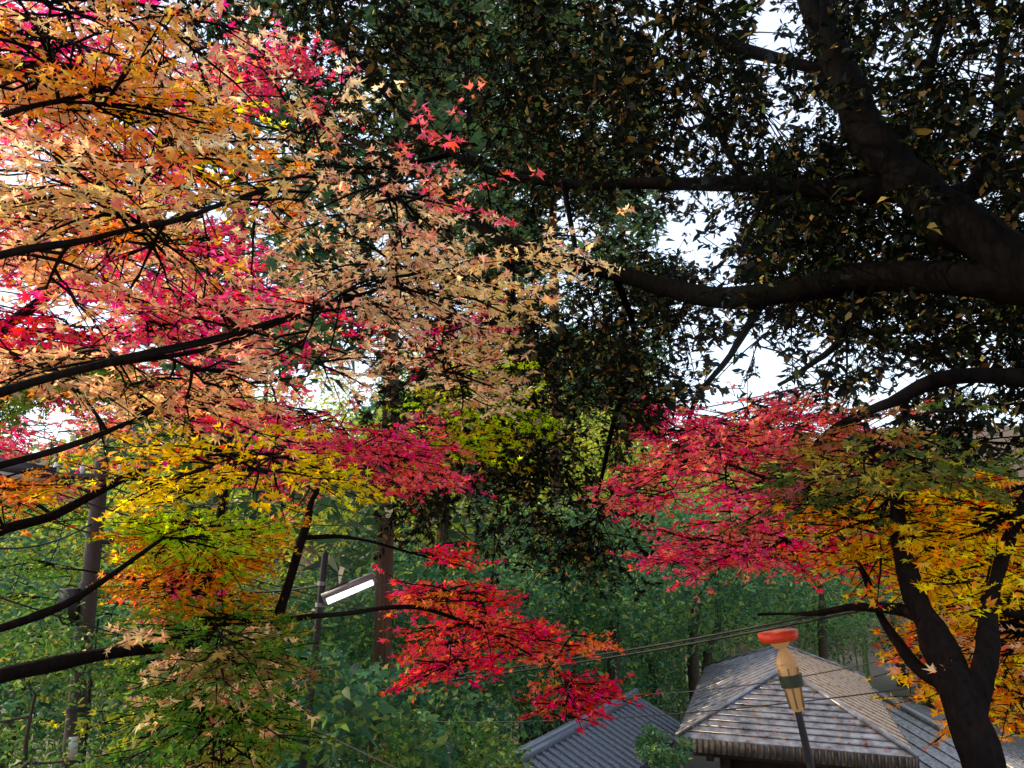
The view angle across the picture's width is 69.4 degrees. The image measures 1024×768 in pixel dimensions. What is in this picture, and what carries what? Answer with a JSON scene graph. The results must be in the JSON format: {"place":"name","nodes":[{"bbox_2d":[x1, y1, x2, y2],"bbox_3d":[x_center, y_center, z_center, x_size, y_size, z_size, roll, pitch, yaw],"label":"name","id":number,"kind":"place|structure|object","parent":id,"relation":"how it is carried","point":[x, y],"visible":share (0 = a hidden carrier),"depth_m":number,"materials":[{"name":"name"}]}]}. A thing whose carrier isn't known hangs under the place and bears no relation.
{"place":"outdoors","nodes":[
{"label":"outdoors","id":0,"kind":"place"},
{"bbox_2d":[0,425,1023,767],"bbox_3d":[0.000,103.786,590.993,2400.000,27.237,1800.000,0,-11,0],"label":"ground","id":1,"kind":"structure","parent":0,"point":[884,683],"depth_m":36.69,"materials":[{"name":"green plant"}]},
{"bbox_2d":[0,481,97,616],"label":"hill tree","id":2,"kind":"object","parent":1,"relation":"on","point":[50,534],"visible":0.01,"depth_m":34.59,"materials":[{"name":"green plant"}]},
{"bbox_2d":[0,516,109,654],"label":"hill tree","id":3,"kind":"object","parent":1,"relation":"on","point":[25,550],"visible":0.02,"depth_m":33.70,"materials":[{"name":"green plant"}]},
{"bbox_2d":[0,435,113,487],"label":"hill tree","id":4,"kind":"object","parent":1,"relation":"on","point":[36,461],"visible":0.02,"depth_m":44.45,"materials":[{"name":"green plant"}]},
{"bbox_2d":[0,495,125,665],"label":"understory tree","id":5,"kind":"object","parent":1,"relation":"on","point":[5,537],"visible":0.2,"depth_m":18.16,"materials":[{"name":"green plant"}]},
{"bbox_2d":[0,457,149,767],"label":"utility pole","id":6,"kind":"object","parent":1,"relation":"on","point":[92,558],"visible":0.5,"depth_m":8.73,"materials":[{"name":"paint"}]},
{"bbox_2d":[0,300,1017,767],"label":"power lines","id":7,"kind":"object","parent":6,"relation":"attached to","point":[484,604],"visible":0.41,"depth_m":9.68,"materials":[{"name":"black"}]},
{"bbox_2d":[0,590,184,767],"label":"tree","id":8,"kind":"object","parent":1,"relation":"on","point":[39,654],"visible":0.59,"depth_m":7.40,"materials":[{"name":"green plant"}]},
{"bbox_2d":[0,487,187,631],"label":"hill tree","id":9,"kind":"object","parent":1,"relation":"on","point":[104,556],"visible":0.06,"depth_m":33.30,"materials":[{"name":"green plant"}]},
{"bbox_2d":[0,554,195,767],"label":"understory tree","id":10,"kind":"object","parent":1,"relation":"on","point":[12,610],"visible":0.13,"depth_m":13.02,"materials":[{"name":"green plant"}]},
{"bbox_2d":[0,507,196,734],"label":"understory tree","id":11,"kind":"object","parent":1,"relation":"on","point":[57,559],"visible":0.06,"depth_m":19.47,"materials":[{"name":"green plant"}]},
{"bbox_2d":[0,446,200,758],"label":"yellow green tree","id":12,"kind":"object","parent":1,"relation":"on","point":[68,540],"visible":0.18,"depth_m":20.80,"materials":[{"name":"green plant"}]},
{"bbox_2d":[0,582,306,767],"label":"understory tree","id":13,"kind":"object","parent":1,"relation":"on","point":[27,701],"visible":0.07,"depth_m":11.97,"materials":[{"name":"green plant"}]},
{"bbox_2d":[0,342,339,767],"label":"green maple","id":14,"kind":"object","parent":1,"relation":"on","point":[224,647],"visible":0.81,"depth_m":4.91,"materials":[{"name":"green plant"}]},
{"bbox_2d":[59,414,280,737],"bbox_3d":[-11.290,5.780,24.685,6.707,11.942,6.704,0,-11,0],"label":"yellow green tree","id":15,"kind":"object","parent":1,"relation":"on","point":[132,468],"visible":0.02,"depth_m":24.14,"materials":[{"name":"green plant"}]},
{"bbox_2d":[54,425,315,563],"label":"hill tree","id":16,"kind":"object","parent":1,"relation":"on","point":[291,539],"depth_m":39.32,"materials":[{"name":"green plant"}]},
{"bbox_2d":[51,614,338,767],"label":"understory tree","id":17,"kind":"object","parent":1,"relation":"on","point":[119,706],"visible":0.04,"depth_m":11.29,"materials":[{"name":"green plant"}]},
{"bbox_2d":[0,0,401,443],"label":"red maple tree","id":18,"kind":"object","parent":1,"relation":"on","point":[151,324],"visible":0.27,"depth_m":6.49,"materials":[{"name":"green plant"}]},
{"bbox_2d":[106,398,305,585],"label":"hill tree","id":19,"kind":"object","parent":1,"relation":"on","point":[162,473],"visible":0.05,"depth_m":34.93,"materials":[{"name":"green plant"}]},
{"bbox_2d":[54,0,378,766],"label":"cedar","id":20,"kind":"object","parent":1,"relation":"on","point":[281,117],"visible":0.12,"depth_m":16.91,"materials":[{"name":"green plant"}]},
{"bbox_2d":[101,571,370,757],"bbox_3d":[-5.861,7.018,15.634,5.440,6.108,5.268,4,-11,-19],"label":"understory tree","id":21,"kind":"object","parent":1,"relation":"on","point":[330,624],"visible":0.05,"depth_m":16.89,"materials":[{"name":"green plant"}]},
{"bbox_2d":[168,337,372,604],"bbox_3d":[-10.207,4.640,29.319,8.754,15.727,7.820,0,-11,0],"label":"yellow green tree","id":22,"kind":"object","parent":1,"relation":"on","point":[289,402],"visible":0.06,"depth_m":30.01,"materials":[{"name":"green plant"}]},
{"bbox_2d":[248,427,351,545],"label":"hill tree","id":23,"kind":"object","parent":1,"relation":"on","point":[316,516],"visible":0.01,"depth_m":53.17,"materials":[{"name":"green plant"}]},
{"bbox_2d":[200,451,408,636],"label":"yellow green tree","id":24,"kind":"object","parent":1,"relation":"on","point":[284,566],"visible":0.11,"depth_m":20.09,"materials":[{"name":"green plant"}]},
{"bbox_2d":[0,0,635,524],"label":"orange maple tree","id":25,"kind":"object","parent":1,"relation":"on","point":[66,106],"visible":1,"depth_m":3.58,"materials":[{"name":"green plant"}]},
{"bbox_2d":[185,631,463,767],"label":"understory tree","id":26,"kind":"object","parent":1,"relation":"on","point":[353,704],"visible":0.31,"depth_m":8.51,"materials":[{"name":"green plant"}]},
{"bbox_2d":[255,549,410,754],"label":"understory tree","id":27,"kind":"object","parent":1,"relation":"on","point":[312,604],"visible":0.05,"depth_m":18.22,"materials":[{"name":"green plant"}]},
{"bbox_2d":[299,551,376,767],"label":"street lamp","id":28,"kind":"object","parent":1,"relation":"on","point":[332,594],"visible":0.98,"depth_m":7.83,"materials":[{"name":"metal"}]},
{"bbox_2d":[327,396,375,457],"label":"hill tree","id":29,"kind":"object","parent":1,"relation":"on","point":[364,408],"depth_m":64.97,"materials":[{"name":"green plant"}]},
{"bbox_2d":[261,394,453,635],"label":"yellow green tree","id":30,"kind":"object","parent":1,"relation":"on","point":[343,425],"visible":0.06,"depth_m":24.58,"materials":[{"name":"green plant"}]},
{"bbox_2d":[61,330,660,767],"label":"crimson maple tree","id":31,"kind":"object","parent":1,"relation":"on","point":[415,454],"visible":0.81,"depth_m":6.67,"materials":[{"name":"red plant"}]},
{"bbox_2d":[275,592,462,767],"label":"understory tree","id":32,"kind":"object","parent":1,"relation":"on","point":[370,622],"visible":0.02,"depth_m":18.45,"materials":[{"name":"green plant"}]},
{"bbox_2d":[268,511,485,750],"bbox_3d":[-3.228,6.783,17.705,5.385,7.574,5.366,0,-11,0],"label":"understory tree","id":33,"kind":"object","parent":1,"relation":"on","point":[357,596],"visible":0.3,"depth_m":17.32,"materials":[{"name":"green plant"}]},
{"bbox_2d":[203,0,557,767],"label":"cedar","id":34,"kind":"object","parent":1,"relation":"on","point":[383,650],"visible":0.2,"depth_m":15.89,"materials":[{"name":"green plant"}]},
{"bbox_2d":[368,391,414,420],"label":"hill tree","id":35,"kind":"object","parent":1,"relation":"on","point":[372,406],"visible":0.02,"depth_m":59.68,"materials":[{"name":"green plant"}]},
{"bbox_2d":[327,482,490,696],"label":"yellow green tree","id":36,"kind":"object","parent":1,"relation":"on","point":[456,525],"visible":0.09,"depth_m":22.49,"materials":[{"name":"green plant"}]},
{"bbox_2d":[324,632,540,767],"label":"understory tree","id":37,"kind":"object","parent":1,"relation":"on","point":[501,716],"visible":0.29,"depth_m":15.95,"materials":[{"name":"green plant"}]},
{"bbox_2d":[371,409,506,564],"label":"yellow green tree","id":38,"kind":"object","parent":1,"relation":"on","point":[420,439],"visible":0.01,"depth_m":28.94,"materials":[{"name":"green plant"}]},
{"bbox_2d":[358,704,526,767],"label":"shrub","id":39,"kind":"object","parent":1,"relation":"on","point":[394,735],"visible":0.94,"depth_m":8.01,"materials":[{"name":"green plant"}]},
{"bbox_2d":[346,0,555,767],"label":"cedar","id":40,"kind":"object","parent":1,"relation":"on","point":[483,193],"visible":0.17,"depth_m":22.02,"materials":[{"name":"green plant"}]},
{"bbox_2d":[344,573,568,759],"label":"understory tree","id":41,"kind":"object","parent":1,"relation":"on","point":[504,662],"visible":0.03,"depth_m":20.48,"materials":[{"name":"green plant"}]},
{"bbox_2d":[346,541,569,767],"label":"understory tree","id":42,"kind":"object","parent":1,"relation":"on","point":[515,580],"visible":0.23,"depth_m":18.02,"materials":[{"name":"green plant"}]},
{"bbox_2d":[366,307,565,512],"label":"yellow green tree","id":43,"kind":"object","parent":1,"relation":"on","point":[433,369],"visible":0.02,"depth_m":29.53,"materials":[{"name":"green plant"}]},
{"bbox_2d":[366,609,582,767],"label":"understory tree","id":44,"kind":"object","parent":1,"relation":"on","point":[511,682],"visible":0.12,"depth_m":18.90,"materials":[{"name":"green plant"}]},
{"bbox_2d":[402,1,560,705],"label":"cedar","id":45,"kind":"object","parent":1,"relation":"on","point":[504,132],"visible":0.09,"depth_m":25.43,"materials":[{"name":"green plant"}]},
{"bbox_2d":[368,372,612,527],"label":"hill tree","id":46,"kind":"object","parent":1,"relation":"on","point":[379,412],"visible":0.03,"depth_m":39.14,"materials":[{"name":"green plant"}]},
{"bbox_2d":[489,737,534,767],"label":"shrub","id":47,"kind":"object","parent":1,"relation":"on","point":[511,762],"visible":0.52,"depth_m":9.95,"materials":[{"name":"green plant"}]},
{"bbox_2d":[409,514,616,744],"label":"understory tree","id":48,"kind":"object","parent":1,"relation":"on","point":[570,669],"visible":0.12,"depth_m":19.50,"materials":[{"name":"green plant"}]},
{"bbox_2d":[451,472,575,705],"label":"yellow green tree","id":49,"kind":"object","parent":1,"relation":"on","point":[513,533],"depth_m":28.65,"materials":[{"name":"green plant"}]},
{"bbox_2d":[469,484,597,567],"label":"yellow green tree","id":50,"kind":"object","parent":1,"relation":"on","point":[547,507],"visible":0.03,"depth_m":25.85,"materials":[{"name":"green plant"}]},
{"bbox_2d":[486,623,606,738],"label":"understory tree","id":51,"kind":"object","parent":1,"relation":"on","point":[495,695],"visible":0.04,"depth_m":22.38,"materials":[{"name":"green plant"}]},
{"bbox_2d":[457,0,642,726],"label":"cedar","id":52,"kind":"object","parent":1,"relation":"on","point":[568,15],"visible":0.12,"depth_m":26.57,"materials":[{"name":"green plant"}]},
{"bbox_2d":[468,524,633,694],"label":"understory tree","id":53,"kind":"object","parent":1,"relation":"on","point":[581,622],"visible":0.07,"depth_m":22.00,"materials":[{"name":"green plant"}]},
{"bbox_2d":[463,488,646,736],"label":"understory tree","id":54,"kind":"object","parent":1,"relation":"on","point":[579,616],"visible":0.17,"depth_m":21.41,"materials":[{"name":"green plant"}]},
{"bbox_2d":[402,493,711,738],"bbox_3d":[0.348,7.951,26.202,11.675,8.220,8.571,2,-11,-11],"label":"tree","id":55,"kind":"object","parent":1,"relation":"on","point":[686,517],"visible":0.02,"depth_m":24.31,"materials":[{"name":"green"}]},
{"bbox_2d":[500,409,640,513],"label":"yellow green tree","id":56,"kind":"object","parent":1,"relation":"on","point":[590,441],"visible":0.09,"depth_m":32.22,"materials":[{"name":"green plant"}]},
{"bbox_2d":[448,486,707,719],"bbox_3d":[1.738,7.255,22.511,7.848,8.261,7.650,0,-11,0],"label":"understory tree","id":57,"kind":"object","parent":1,"relation":"on","point":[641,658],"visible":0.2,"depth_m":21.21,"materials":[{"name":"green plant"}]},
{"bbox_2d":[475,559,687,725],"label":"understory tree","id":58,"kind":"object","parent":1,"relation":"on","point":[636,677],"visible":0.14,"depth_m":20.83,"materials":[{"name":"green plant"}]},
{"bbox_2d":[146,0,1023,612],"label":"evergreen tree","id":59,"kind":"object","parent":1,"relation":"on","point":[908,160],"visible":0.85,"depth_m":7.09,"materials":[{"name":"green plant"}]},
{"bbox_2d":[490,688,680,767],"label":"roof","id":60,"kind":"structure","parent":1,"relation":"on","point":[565,745],"depth_m":16.00,"materials":[{"name":"tile"}]},
{"bbox_2d":[517,323,668,476],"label":"hill tree","id":61,"kind":"object","parent":1,"relation":"on","point":[601,416],"visible":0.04,"depth_m":41.69,"materials":[{"name":"green plant"}]},
{"bbox_2d":[565,604,659,707],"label":"yellow green tree","id":62,"kind":"object","parent":1,"relation":"on","point":[621,627],"depth_m":24.99,"materials":[{"name":"green plant"}]},
{"bbox_2d":[560,352,673,511],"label":"hill tree","id":63,"kind":"object","parent":1,"relation":"on","point":[633,407],"depth_m":50.85,"materials":[{"name":"green plant"}]},
{"bbox_2d":[555,616,686,714],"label":"understory tree","id":64,"kind":"object","parent":1,"relation":"on","point":[649,689],"visible":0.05,"depth_m":23.25,"materials":[{"name":"green plant"}]},
{"bbox_2d":[559,33,693,661],"bbox_3d":[4.691,-1.600,30.359,6.847,28.584,6.592,0,-11,0],"label":"cedar","id":65,"kind":"object","parent":1,"relation":"on","point":[633,227],"visible":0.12,"depth_m":30.71,"materials":[{"name":"green plant"}]},
{"bbox_2d":[539,494,717,699],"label":"understory tree","id":66,"kind":"object","parent":1,"relation":"on","point":[627,602],"visible":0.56,"depth_m":19.95,"materials":[{"name":"green plant"}]},
{"bbox_2d":[605,416,672,499],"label":"hill tree","id":67,"kind":"object","parent":1,"relation":"on","point":[647,453],"depth_m":57.72,"materials":[{"name":"green plant"}]},
{"bbox_2d":[562,408,735,673],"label":"yellow green tree","id":68,"kind":"object","parent":1,"relation":"on","point":[664,477],"visible":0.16,"depth_m":29.02,"materials":[{"name":"green plant"}]},
{"bbox_2d":[525,510,782,709],"bbox_3d":[3.847,7.824,24.157,8.418,7.797,7.881,4,-11,-20],"label":"understory tree","id":69,"kind":"object","parent":1,"relation":"on","point":[681,630],"visible":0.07,"depth_m":22.79,"materials":[{"name":"green plant"}]},
{"bbox_2d":[579,603,739,711],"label":"understory tree","id":70,"kind":"object","parent":1,"relation":"on","point":[685,687],"visible":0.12,"depth_m":25.33,"materials":[{"name":"green plant"}]},
{"bbox_2d":[632,721,696,767],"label":"shrub","id":71,"kind":"object","parent":1,"relation":"on","point":[651,749],"visible":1,"depth_m":13.05,"materials":[{"name":"green plant"}]},
{"bbox_2d":[618,439,760,522],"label":"hill tree","id":72,"kind":"object","parent":1,"relation":"on","point":[746,466],"visible":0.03,"depth_m":55.94,"materials":[{"name":"green plant"}]},
{"bbox_2d":[597,491,806,701],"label":"understory tree","id":73,"kind":"object","parent":1,"relation":"on","point":[693,674],"visible":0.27,"depth_m":22.41,"materials":[{"name":"green plant"}]},
{"bbox_2d":[622,491,821,671],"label":"understory tree","id":74,"kind":"object","parent":1,"relation":"on","point":[707,657],"visible":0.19,"depth_m":23.67,"materials":[{"name":"green plant"}]},
{"bbox_2d":[643,538,835,721],"bbox_3d":[7.036,8.787,28.140,9.781,7.213,9.521,4,-11,-22],"label":"bamboo grove","id":75,"kind":"object","parent":1,"relation":"on","point":[718,657],"visible":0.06,"depth_m":26.40,"materials":[{"name":"green"}]},
{"bbox_2d":[692,414,796,480],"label":"hill tree","id":76,"kind":"object","parent":1,"relation":"on","point":[754,450],"visible":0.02,"depth_m":63.27,"materials":[{"name":"green plant"}]},
{"bbox_2d":[689,471,855,626],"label":"hill tree","id":77,"kind":"object","parent":1,"relation":"on","point":[715,495],"visible":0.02,"depth_m":38.25,"materials":[{"name":"green plant"}]},
{"bbox_2d":[721,430,826,485],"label":"hill tree","id":78,"kind":"object","parent":1,"relation":"on","point":[771,462],"visible":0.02,"depth_m":60.19,"materials":[{"name":"green plant"}]},
{"bbox_2d":[702,562,866,661],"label":"understory tree","id":79,"kind":"object","parent":1,"relation":"on","point":[829,647],"visible":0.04,"depth_m":31.65,"materials":[{"name":"green plant"}]},
{"bbox_2d":[757,628,814,767],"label":"lantern lamp","id":80,"kind":"object","parent":1,"relation":"on","point":[790,678],"visible":1,"depth_m":6.47,"materials":[{"name":"wood"}]},
{"bbox_2d":[674,645,919,767],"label":"roof","id":81,"kind":"structure","parent":1,"relation":"on","point":[714,740],"depth_m":14.59,"materials":[{"name":"wood"}]},
{"bbox_2d":[679,652,909,754],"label":"fallen leaves","id":82,"kind":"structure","parent":81,"relation":"on","point":[793,713],"depth_m":14.54,"materials":[{"name":"brown plant"}]},
{"bbox_2d":[578,380,1023,767],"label":"maple tree","id":83,"kind":"object","parent":1,"relation":"on","point":[928,543],"visible":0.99,"depth_m":4.42,"materials":[{"name":"red plant"}]},
{"bbox_2d":[743,469,872,582],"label":"hill tree","id":84,"kind":"object","parent":1,"relation":"on","point":[826,488],"depth_m":47.72,"materials":[{"name":"green plant"}]},
{"bbox_2d":[743,521,905,659],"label":"understory tree","id":85,"kind":"object","parent":1,"relation":"on","point":[822,638],"visible":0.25,"depth_m":25.95,"materials":[{"name":"green plant"}]},
{"bbox_2d":[714,554,943,704],"bbox_3d":[12.548,9.467,30.109,11.276,6.692,8.075,0,-11,0],"label":"bamboo grove","id":86,"kind":"object","parent":1,"relation":"on","point":[861,618],"visible":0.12,"depth_m":29.03,"materials":[{"name":"green"}]},
{"bbox_2d":[810,567,948,686],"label":"understory tree","id":87,"kind":"object","parent":1,"relation":"on","point":[884,648],"visible":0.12,"depth_m":31.79,"materials":[{"name":"green plant"}]},
{"bbox_2d":[891,594,1023,734],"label":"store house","id":88,"kind":"structure","parent":1,"relation":"on","point":[928,703],"depth_m":24.99,"materials":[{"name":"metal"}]},
{"bbox_2d":[0,0,1023,452],"label":"sky","id":89,"kind":"structure","parent":0,"point":[770,366],"materials":[{"name":"white"}]},
{"bbox_2d":[873,688,1023,767],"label":"roof","id":90,"kind":"structure","parent":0,"point":[916,725],"depth_m":17.62,"materials":[{"name":"dark tile"},{"name":"grey ceramic roof tile"}]}
]}

